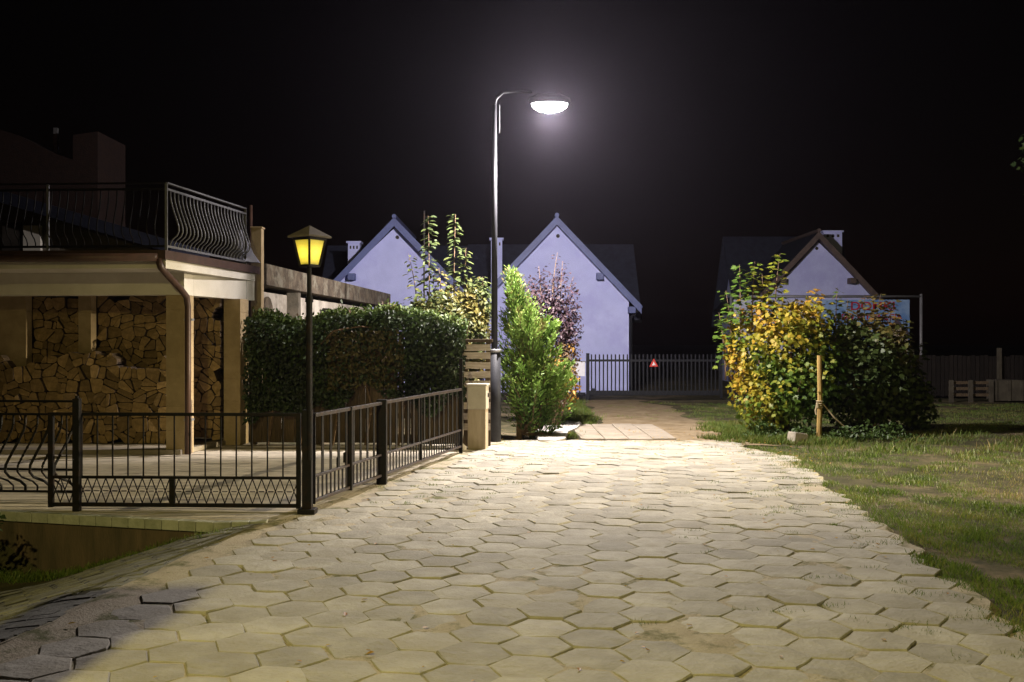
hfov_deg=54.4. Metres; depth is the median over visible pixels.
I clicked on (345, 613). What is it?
fallen leaves
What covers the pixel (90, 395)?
firewood log
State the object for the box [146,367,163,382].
firewood log
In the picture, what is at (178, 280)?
carport
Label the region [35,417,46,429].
firewood log
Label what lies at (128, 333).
firewood log
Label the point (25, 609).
cobbled pavement
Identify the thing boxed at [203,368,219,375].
firewood log
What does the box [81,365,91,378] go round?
firewood log
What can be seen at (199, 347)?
firewood log
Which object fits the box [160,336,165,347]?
firewood log
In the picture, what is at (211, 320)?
firewood log
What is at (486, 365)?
slat screen
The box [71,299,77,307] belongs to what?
firewood log
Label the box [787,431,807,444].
concrete block
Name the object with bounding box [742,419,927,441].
ground cover
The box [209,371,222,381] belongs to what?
firewood log
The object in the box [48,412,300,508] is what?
driveway gate
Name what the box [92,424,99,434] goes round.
firewood log
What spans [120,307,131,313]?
firewood log
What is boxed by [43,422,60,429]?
firewood log
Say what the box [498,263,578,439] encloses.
conifer
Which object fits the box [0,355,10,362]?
firewood log
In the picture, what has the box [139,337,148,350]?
firewood log
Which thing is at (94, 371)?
firewood log
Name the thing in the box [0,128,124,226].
brick house
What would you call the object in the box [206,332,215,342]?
firewood log
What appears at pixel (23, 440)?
firewood log
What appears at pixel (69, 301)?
firewood log
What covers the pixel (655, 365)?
sliding gate
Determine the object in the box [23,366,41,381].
firewood log
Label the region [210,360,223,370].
firewood log
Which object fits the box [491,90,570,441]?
street lamp
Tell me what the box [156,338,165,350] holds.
firewood log
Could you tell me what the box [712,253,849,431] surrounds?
maple shrub
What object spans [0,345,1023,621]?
ground
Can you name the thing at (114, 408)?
firewood log
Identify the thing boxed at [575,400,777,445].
path
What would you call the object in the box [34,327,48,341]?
firewood log
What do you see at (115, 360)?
firewood log
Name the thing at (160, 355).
firewood log
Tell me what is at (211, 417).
firewood log
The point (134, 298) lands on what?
firewood log
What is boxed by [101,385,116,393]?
firewood log
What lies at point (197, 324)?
firewood log
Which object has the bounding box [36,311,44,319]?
firewood log
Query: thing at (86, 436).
firewood log
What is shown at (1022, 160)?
dark tree
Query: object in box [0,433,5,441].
firewood log
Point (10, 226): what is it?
door
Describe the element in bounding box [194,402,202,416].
firewood log
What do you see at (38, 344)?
firewood log
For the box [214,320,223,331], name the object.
firewood log
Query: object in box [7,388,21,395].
firewood log
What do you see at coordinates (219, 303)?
firewood log
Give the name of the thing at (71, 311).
firewood log
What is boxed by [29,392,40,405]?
firewood log
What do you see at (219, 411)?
firewood log
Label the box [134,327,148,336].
firewood log
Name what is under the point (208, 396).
firewood log
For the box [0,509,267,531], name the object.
terrace kerb
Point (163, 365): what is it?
firewood log
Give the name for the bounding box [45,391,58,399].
firewood log
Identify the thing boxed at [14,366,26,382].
firewood log
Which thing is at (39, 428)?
firewood log
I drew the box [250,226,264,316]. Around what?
masonry post
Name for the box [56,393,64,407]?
firewood log
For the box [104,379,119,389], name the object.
firewood log
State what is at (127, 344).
firewood log
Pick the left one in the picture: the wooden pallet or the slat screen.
the slat screen
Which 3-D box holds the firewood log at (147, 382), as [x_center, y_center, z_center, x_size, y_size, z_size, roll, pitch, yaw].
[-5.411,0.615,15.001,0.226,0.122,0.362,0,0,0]
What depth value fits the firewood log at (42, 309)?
15.21 m
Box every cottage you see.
[322,214,479,382]
[466,213,642,391]
[711,228,883,386]
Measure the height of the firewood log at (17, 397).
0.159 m
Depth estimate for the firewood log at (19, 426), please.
14.84 m
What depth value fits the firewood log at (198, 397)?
15.16 m
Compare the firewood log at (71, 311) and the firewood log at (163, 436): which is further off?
the firewood log at (71, 311)
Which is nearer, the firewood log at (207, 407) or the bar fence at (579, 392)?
the firewood log at (207, 407)
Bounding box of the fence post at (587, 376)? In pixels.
[586,353,588,399]
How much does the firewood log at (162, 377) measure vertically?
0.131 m
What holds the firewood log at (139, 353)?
on the firewood log
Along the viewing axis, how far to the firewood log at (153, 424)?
14.82 m
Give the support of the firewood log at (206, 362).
on the firewood log at (208, 371)
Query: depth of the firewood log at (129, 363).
15.21 m
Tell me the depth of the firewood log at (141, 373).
14.82 m
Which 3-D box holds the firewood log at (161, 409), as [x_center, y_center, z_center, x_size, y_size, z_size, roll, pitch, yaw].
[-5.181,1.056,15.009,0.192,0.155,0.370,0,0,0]
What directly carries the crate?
on the ground at (680, 377)
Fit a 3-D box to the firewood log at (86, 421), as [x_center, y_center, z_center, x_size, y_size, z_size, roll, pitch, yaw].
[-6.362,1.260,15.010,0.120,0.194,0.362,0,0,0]
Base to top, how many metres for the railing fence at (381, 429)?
1.350 m
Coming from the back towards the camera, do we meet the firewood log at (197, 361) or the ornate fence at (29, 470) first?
the firewood log at (197, 361)
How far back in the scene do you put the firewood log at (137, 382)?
14.86 m
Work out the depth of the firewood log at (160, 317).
15.24 m
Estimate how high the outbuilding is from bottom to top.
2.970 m
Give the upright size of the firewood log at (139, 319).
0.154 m
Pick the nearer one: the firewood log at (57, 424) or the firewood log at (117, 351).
the firewood log at (57, 424)
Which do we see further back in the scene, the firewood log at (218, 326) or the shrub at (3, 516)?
the firewood log at (218, 326)
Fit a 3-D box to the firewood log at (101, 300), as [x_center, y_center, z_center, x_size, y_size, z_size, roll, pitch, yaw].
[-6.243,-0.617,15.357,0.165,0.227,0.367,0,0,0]
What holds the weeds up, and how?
on the ground at (680, 377)
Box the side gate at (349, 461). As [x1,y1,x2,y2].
[313,402,381,503]
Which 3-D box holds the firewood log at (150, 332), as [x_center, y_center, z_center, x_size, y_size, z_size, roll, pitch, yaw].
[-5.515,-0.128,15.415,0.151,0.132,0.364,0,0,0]
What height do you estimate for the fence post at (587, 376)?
1.280 m
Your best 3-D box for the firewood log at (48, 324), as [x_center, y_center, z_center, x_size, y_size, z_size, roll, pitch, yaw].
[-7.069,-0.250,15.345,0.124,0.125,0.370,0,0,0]
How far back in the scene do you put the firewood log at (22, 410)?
14.85 m
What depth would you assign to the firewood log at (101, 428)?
14.84 m
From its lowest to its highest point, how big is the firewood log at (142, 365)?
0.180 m
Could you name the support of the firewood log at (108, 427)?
on the firewood log at (108, 435)
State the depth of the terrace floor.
11.49 m
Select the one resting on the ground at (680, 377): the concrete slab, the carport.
the concrete slab
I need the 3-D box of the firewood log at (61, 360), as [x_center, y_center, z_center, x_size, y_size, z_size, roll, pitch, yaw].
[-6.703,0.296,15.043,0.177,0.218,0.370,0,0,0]
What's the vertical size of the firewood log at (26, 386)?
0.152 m
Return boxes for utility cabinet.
[466,383,489,449]
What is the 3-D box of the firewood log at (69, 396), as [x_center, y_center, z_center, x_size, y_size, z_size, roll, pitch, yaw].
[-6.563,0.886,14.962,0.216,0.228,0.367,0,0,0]
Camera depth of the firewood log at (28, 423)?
14.87 m
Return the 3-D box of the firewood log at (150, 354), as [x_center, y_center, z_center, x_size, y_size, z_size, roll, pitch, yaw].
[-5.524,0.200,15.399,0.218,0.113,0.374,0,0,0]
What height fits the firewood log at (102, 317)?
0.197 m
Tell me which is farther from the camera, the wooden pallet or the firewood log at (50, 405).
the wooden pallet
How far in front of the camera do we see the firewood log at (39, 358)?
15.18 m
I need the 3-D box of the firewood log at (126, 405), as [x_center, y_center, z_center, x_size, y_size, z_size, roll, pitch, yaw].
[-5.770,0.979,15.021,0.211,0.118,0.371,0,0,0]
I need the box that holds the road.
[0,439,1023,681]
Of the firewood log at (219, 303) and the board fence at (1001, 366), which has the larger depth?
the board fence at (1001, 366)
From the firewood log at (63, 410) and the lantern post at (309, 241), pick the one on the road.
the lantern post at (309, 241)
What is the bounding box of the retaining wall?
[0,521,207,574]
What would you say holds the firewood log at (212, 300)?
on the firewood log at (207, 304)
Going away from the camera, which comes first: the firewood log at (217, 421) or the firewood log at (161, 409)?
the firewood log at (161, 409)
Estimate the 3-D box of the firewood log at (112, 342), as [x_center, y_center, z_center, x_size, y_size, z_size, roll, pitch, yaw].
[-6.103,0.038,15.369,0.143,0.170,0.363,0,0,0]
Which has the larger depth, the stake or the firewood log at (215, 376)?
the stake
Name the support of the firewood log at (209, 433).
on the carport
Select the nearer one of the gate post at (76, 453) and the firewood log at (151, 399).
the gate post at (76, 453)
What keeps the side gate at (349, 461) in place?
attached to the railing fence at (381, 429)
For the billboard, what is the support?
on the ground at (680, 377)
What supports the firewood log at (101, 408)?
on the firewood log at (101, 428)
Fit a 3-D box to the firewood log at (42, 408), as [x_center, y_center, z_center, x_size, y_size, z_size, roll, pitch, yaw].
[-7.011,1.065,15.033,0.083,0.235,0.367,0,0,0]
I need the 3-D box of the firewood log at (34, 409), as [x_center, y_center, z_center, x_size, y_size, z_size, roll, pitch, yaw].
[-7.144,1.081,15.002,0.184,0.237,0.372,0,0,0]
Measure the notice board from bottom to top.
0.400 m
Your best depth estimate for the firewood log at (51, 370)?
14.85 m
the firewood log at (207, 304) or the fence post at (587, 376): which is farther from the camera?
the fence post at (587, 376)
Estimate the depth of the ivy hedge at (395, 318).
15.09 m
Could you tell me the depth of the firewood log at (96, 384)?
14.85 m
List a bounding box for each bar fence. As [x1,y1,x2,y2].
[481,358,585,395]
[726,358,839,395]
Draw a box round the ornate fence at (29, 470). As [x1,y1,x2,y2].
[0,400,71,492]
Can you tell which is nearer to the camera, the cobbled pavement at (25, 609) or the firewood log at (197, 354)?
the cobbled pavement at (25, 609)
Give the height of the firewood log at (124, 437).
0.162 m
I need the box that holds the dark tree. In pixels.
[1010,134,1023,194]
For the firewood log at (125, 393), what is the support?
on the firewood log
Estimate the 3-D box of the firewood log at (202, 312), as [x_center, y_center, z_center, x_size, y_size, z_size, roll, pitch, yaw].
[-4.738,-0.462,15.370,0.167,0.232,0.367,0,0,0]
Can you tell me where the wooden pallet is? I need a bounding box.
[949,380,993,402]
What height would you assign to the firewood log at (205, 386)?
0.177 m
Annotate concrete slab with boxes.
[535,421,581,441]
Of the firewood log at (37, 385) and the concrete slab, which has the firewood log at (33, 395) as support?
the firewood log at (37, 385)
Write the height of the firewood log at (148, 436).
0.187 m
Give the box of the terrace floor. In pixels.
[0,444,467,520]
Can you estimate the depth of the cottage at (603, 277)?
31.00 m
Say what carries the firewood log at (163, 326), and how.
on the firewood log
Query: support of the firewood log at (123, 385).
on the firewood log at (125, 393)
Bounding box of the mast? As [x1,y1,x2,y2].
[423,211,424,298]
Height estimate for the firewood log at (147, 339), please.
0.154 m
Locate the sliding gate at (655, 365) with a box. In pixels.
[589,354,722,397]
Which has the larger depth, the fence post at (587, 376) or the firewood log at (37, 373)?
the fence post at (587, 376)
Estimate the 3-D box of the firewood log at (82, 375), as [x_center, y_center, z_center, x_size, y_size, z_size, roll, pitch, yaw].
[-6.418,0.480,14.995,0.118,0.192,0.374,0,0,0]
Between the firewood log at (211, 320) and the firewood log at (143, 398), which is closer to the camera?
the firewood log at (143, 398)
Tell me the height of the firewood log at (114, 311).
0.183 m
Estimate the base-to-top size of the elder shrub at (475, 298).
3.854 m
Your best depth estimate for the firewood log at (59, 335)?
15.16 m
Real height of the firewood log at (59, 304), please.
0.197 m
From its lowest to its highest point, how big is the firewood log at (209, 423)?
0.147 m
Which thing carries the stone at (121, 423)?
on the firewood log at (124, 437)
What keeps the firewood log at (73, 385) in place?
on the firewood log at (69, 396)
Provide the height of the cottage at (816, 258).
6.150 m
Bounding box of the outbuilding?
[0,192,209,257]
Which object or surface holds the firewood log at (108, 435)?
on the carport
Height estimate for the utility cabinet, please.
0.979 m
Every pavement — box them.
[0,523,263,643]
[575,424,675,440]
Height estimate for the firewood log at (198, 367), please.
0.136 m
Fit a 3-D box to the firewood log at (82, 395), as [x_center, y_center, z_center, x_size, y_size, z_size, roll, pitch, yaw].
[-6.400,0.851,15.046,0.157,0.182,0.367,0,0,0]
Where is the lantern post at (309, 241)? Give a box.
[288,225,331,514]
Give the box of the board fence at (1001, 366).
[880,348,1023,396]
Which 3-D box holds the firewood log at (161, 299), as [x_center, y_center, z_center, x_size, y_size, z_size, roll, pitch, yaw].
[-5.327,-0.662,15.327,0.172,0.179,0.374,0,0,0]
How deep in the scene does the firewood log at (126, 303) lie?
15.16 m
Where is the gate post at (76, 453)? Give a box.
[72,396,81,511]
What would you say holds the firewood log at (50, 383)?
on the firewood log at (51, 395)
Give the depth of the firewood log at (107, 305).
15.21 m
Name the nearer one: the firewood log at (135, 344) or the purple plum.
the firewood log at (135, 344)
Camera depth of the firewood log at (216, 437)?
15.22 m
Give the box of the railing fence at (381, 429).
[376,359,462,484]
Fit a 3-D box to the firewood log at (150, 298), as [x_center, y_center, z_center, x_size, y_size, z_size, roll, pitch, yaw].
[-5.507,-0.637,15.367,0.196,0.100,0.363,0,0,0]
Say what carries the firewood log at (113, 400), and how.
on the firewood log at (114, 408)
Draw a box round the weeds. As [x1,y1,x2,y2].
[0,440,1023,661]
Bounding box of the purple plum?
[523,253,583,424]
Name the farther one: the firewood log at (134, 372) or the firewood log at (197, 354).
the firewood log at (197, 354)
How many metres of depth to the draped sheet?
15.89 m
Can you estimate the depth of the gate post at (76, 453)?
9.33 m
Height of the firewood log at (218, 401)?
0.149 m
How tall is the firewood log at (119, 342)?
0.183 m
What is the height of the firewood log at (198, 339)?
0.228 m
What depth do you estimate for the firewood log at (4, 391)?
14.86 m
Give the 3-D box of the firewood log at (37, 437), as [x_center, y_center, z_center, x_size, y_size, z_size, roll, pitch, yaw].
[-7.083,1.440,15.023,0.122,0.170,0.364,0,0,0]
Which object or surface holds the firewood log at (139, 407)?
on the firewood log at (137, 424)
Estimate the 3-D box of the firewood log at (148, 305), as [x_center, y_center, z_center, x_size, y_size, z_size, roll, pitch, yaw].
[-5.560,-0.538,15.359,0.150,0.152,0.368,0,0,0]
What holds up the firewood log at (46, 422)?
on the firewood log at (57, 424)
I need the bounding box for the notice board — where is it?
[574,362,584,375]
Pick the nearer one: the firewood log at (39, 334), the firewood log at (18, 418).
the firewood log at (18, 418)
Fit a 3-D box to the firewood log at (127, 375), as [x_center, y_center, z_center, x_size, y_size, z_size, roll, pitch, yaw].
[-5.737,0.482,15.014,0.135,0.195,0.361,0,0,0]
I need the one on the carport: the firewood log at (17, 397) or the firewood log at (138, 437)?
the firewood log at (138, 437)
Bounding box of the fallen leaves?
[68,428,948,681]
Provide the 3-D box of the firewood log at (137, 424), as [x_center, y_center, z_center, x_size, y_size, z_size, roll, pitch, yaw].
[-5.537,1.252,14.983,0.236,0.212,0.362,0,0,0]
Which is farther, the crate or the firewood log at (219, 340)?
the crate
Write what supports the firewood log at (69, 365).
on the firewood log
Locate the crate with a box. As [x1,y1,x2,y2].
[986,379,1023,400]
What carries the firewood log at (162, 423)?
on the firewood log at (163, 436)
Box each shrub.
[0,513,6,530]
[403,214,490,380]
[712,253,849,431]
[807,294,941,434]
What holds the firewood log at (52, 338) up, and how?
on the firewood log
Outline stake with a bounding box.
[815,355,858,436]
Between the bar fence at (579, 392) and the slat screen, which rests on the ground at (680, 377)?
the bar fence at (579, 392)
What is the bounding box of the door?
[2,223,22,250]
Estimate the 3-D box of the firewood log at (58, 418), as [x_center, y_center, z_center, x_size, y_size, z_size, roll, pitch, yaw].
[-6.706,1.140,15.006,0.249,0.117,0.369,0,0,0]
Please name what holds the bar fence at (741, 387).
on the ground at (680, 377)
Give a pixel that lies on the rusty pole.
(250, 215)
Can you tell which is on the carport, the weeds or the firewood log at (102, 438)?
the firewood log at (102, 438)
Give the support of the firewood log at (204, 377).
on the firewood log at (217, 386)
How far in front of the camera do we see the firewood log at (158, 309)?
15.18 m
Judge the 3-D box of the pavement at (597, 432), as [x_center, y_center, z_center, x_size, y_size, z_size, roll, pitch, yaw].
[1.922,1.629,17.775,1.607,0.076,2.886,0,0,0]
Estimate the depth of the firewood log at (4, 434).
14.85 m
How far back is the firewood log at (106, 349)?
15.18 m
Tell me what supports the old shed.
on the ground at (680, 377)
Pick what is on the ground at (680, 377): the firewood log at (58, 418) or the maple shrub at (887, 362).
the maple shrub at (887, 362)
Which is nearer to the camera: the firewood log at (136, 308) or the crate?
the firewood log at (136, 308)
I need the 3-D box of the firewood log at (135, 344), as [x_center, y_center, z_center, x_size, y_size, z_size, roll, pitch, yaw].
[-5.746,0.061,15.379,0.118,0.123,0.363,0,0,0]
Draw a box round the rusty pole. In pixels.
[249,205,252,316]
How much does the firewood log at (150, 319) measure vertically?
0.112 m
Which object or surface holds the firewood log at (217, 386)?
on the firewood log at (208, 396)
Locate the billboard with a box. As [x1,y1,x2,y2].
[730,294,922,396]
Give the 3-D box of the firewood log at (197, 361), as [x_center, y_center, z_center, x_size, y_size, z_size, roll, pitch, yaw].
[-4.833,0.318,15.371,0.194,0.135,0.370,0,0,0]
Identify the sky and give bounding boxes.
[0,0,1023,344]
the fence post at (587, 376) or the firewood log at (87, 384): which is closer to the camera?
the firewood log at (87, 384)
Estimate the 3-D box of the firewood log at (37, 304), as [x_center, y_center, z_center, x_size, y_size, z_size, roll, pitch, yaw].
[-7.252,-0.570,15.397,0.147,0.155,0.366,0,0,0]
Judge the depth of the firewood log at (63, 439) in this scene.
14.83 m
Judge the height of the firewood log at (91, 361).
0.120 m
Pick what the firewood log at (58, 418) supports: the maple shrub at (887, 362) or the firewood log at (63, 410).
the firewood log at (63, 410)
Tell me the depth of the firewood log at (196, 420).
15.23 m
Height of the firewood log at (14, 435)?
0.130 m
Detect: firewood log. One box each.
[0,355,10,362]
[0,382,3,394]
[0,431,16,441]
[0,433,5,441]
[2,383,8,394]
[6,394,14,399]
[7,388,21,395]
[7,405,16,415]
[8,430,19,439]
[13,394,24,404]
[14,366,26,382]
[14,408,23,421]
[15,421,32,432]
[16,402,32,408]
[18,432,29,442]
[19,382,32,391]
[19,409,26,418]
[20,420,31,426]
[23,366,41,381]
[26,405,40,420]
[27,362,40,375]
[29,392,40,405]
[30,378,47,391]
[32,369,51,378]
[32,425,44,431]
[33,299,43,308]
[33,309,39,319]
[33,432,41,442]
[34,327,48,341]
[34,341,42,348]
[34,354,43,361]
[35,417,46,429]
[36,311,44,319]
[39,304,48,312]
[39,405,45,419]
[42,363,59,376]
[42,402,56,408]
[43,377,61,390]
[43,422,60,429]
[44,321,55,328]
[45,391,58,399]
[45,418,60,426]
[47,355,61,362]
[48,333,56,342]
[51,297,74,310]
[53,408,68,411]
[54,329,70,342]
[55,416,71,420]
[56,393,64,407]
[57,354,69,367]
[60,420,71,430]
[60,434,71,442]
[63,392,79,407]
[65,357,74,370]
[66,379,81,391]
[67,298,72,307]
[67,308,77,314]
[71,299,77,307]
[72,358,85,366]
[77,367,87,379]
[78,391,89,403]
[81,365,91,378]
[82,380,91,391]
[83,418,92,431]
[83,418,95,433]
[83,433,94,441]
[86,358,97,365]
[86,391,94,403]
[90,364,100,377]
[90,378,104,393]
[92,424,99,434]
[94,419,114,434]
[94,434,116,442]
[97,296,116,307]
[97,327,109,340]
[97,347,112,351]
[97,404,107,418]
[98,313,108,324]
[98,366,107,378]
[99,299,119,311]
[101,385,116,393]
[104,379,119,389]
[104,424,116,430]
[105,403,121,417]
[105,429,120,441]
[106,356,125,365]
[106,370,122,381]
[107,338,117,348]
[107,365,127,376]
[108,305,123,316]
[110,315,121,325]
[110,393,120,404]
[111,349,122,354]
[115,337,123,348]
[117,300,134,308]
[117,389,134,398]
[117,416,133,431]
[118,380,135,393]
[118,402,132,410]
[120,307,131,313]
[120,366,132,379]
[121,314,134,322]
[121,326,135,340]
[121,432,134,442]
[122,339,132,348]
[123,366,139,379]
[124,360,136,365]
[129,296,143,301]
[131,302,143,314]
[131,378,142,388]
[131,402,151,417]
[132,341,139,348]
[132,368,137,378]
[132,417,152,431]
[133,394,148,402]
[134,314,148,324]
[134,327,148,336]
[134,349,144,357]
[134,431,147,442]
[136,362,148,367]
[137,368,146,379]
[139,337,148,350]
[141,378,156,385]
[143,301,153,310]
[143,336,154,345]
[144,350,159,357]
[145,296,156,301]
[145,315,157,322]
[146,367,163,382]
[146,431,152,442]
[147,328,156,336]
[147,393,157,403]
[148,418,161,431]
[150,331,165,339]
[151,432,156,442]
[152,302,165,315]
[153,392,162,405]
[156,296,165,303]
[156,312,165,320]
[156,324,165,329]
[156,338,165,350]
[157,351,163,362]
[157,381,165,389]
[157,417,165,429]
[157,430,165,443]
[158,407,165,416]
[159,394,165,406]
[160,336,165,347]
[160,356,165,369]
[160,373,165,380]
[193,357,202,365]
[194,308,202,319]
[194,319,200,329]
[194,344,207,354]
[194,347,201,357]
[194,363,206,370]
[194,368,202,377]
[194,392,202,401]
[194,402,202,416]
[194,416,200,424]
[194,429,200,436]
[195,330,205,344]
[196,303,213,318]
[198,380,211,391]
[199,373,215,384]
[199,419,214,428]
[200,299,221,312]
[200,358,212,367]
[201,334,215,344]
[201,389,218,403]
[201,404,216,410]
[201,428,215,437]
[203,345,217,356]
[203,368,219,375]
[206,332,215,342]
[207,317,219,331]
[207,410,214,418]
[208,298,215,304]
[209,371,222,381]
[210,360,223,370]
[212,380,223,393]
[212,396,223,406]
[212,432,223,439]
[214,298,223,308]
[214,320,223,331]
[214,409,223,417]
[214,417,223,426]
[215,334,223,344]
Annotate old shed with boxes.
[241,263,390,433]
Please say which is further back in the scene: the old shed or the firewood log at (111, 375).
the old shed
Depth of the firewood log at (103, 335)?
15.17 m
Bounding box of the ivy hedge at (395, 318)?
[241,298,469,445]
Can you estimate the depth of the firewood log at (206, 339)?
15.17 m
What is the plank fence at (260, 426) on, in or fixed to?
on the terrace floor
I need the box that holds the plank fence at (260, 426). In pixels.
[249,328,462,444]
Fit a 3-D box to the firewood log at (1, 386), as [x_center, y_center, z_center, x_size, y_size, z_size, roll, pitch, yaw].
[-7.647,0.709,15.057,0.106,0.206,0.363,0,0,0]
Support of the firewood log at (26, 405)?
on the firewood log at (22, 410)
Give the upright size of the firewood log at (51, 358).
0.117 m
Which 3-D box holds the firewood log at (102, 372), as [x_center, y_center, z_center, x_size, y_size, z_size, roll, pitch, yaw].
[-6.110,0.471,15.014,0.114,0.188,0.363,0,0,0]
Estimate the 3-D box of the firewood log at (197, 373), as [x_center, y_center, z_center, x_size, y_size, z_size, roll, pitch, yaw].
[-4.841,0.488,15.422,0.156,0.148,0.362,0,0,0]
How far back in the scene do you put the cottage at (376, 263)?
31.00 m
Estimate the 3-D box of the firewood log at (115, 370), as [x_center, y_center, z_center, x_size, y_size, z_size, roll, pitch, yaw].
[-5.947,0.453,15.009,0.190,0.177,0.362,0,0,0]
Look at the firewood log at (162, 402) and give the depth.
14.83 m
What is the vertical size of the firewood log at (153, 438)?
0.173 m
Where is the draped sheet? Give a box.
[221,230,259,262]
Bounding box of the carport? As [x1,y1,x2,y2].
[0,182,259,454]
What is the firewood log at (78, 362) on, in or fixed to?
on the firewood log
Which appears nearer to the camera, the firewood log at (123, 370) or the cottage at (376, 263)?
the firewood log at (123, 370)
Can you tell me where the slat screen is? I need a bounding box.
[462,339,492,446]
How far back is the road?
6.32 m
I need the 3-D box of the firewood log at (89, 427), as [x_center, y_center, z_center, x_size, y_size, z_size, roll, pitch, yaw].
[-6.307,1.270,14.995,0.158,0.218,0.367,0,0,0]
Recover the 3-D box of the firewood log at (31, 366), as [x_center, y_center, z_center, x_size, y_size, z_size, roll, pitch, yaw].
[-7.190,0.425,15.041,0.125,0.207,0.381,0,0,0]
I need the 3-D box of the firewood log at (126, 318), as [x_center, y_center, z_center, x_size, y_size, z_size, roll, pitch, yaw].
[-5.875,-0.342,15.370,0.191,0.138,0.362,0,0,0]
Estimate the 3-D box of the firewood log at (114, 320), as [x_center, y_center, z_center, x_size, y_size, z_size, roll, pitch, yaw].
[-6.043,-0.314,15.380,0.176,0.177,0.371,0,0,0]
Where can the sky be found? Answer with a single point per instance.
(896, 126)
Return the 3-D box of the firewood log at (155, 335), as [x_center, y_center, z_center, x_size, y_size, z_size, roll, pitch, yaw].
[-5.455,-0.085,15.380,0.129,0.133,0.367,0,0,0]

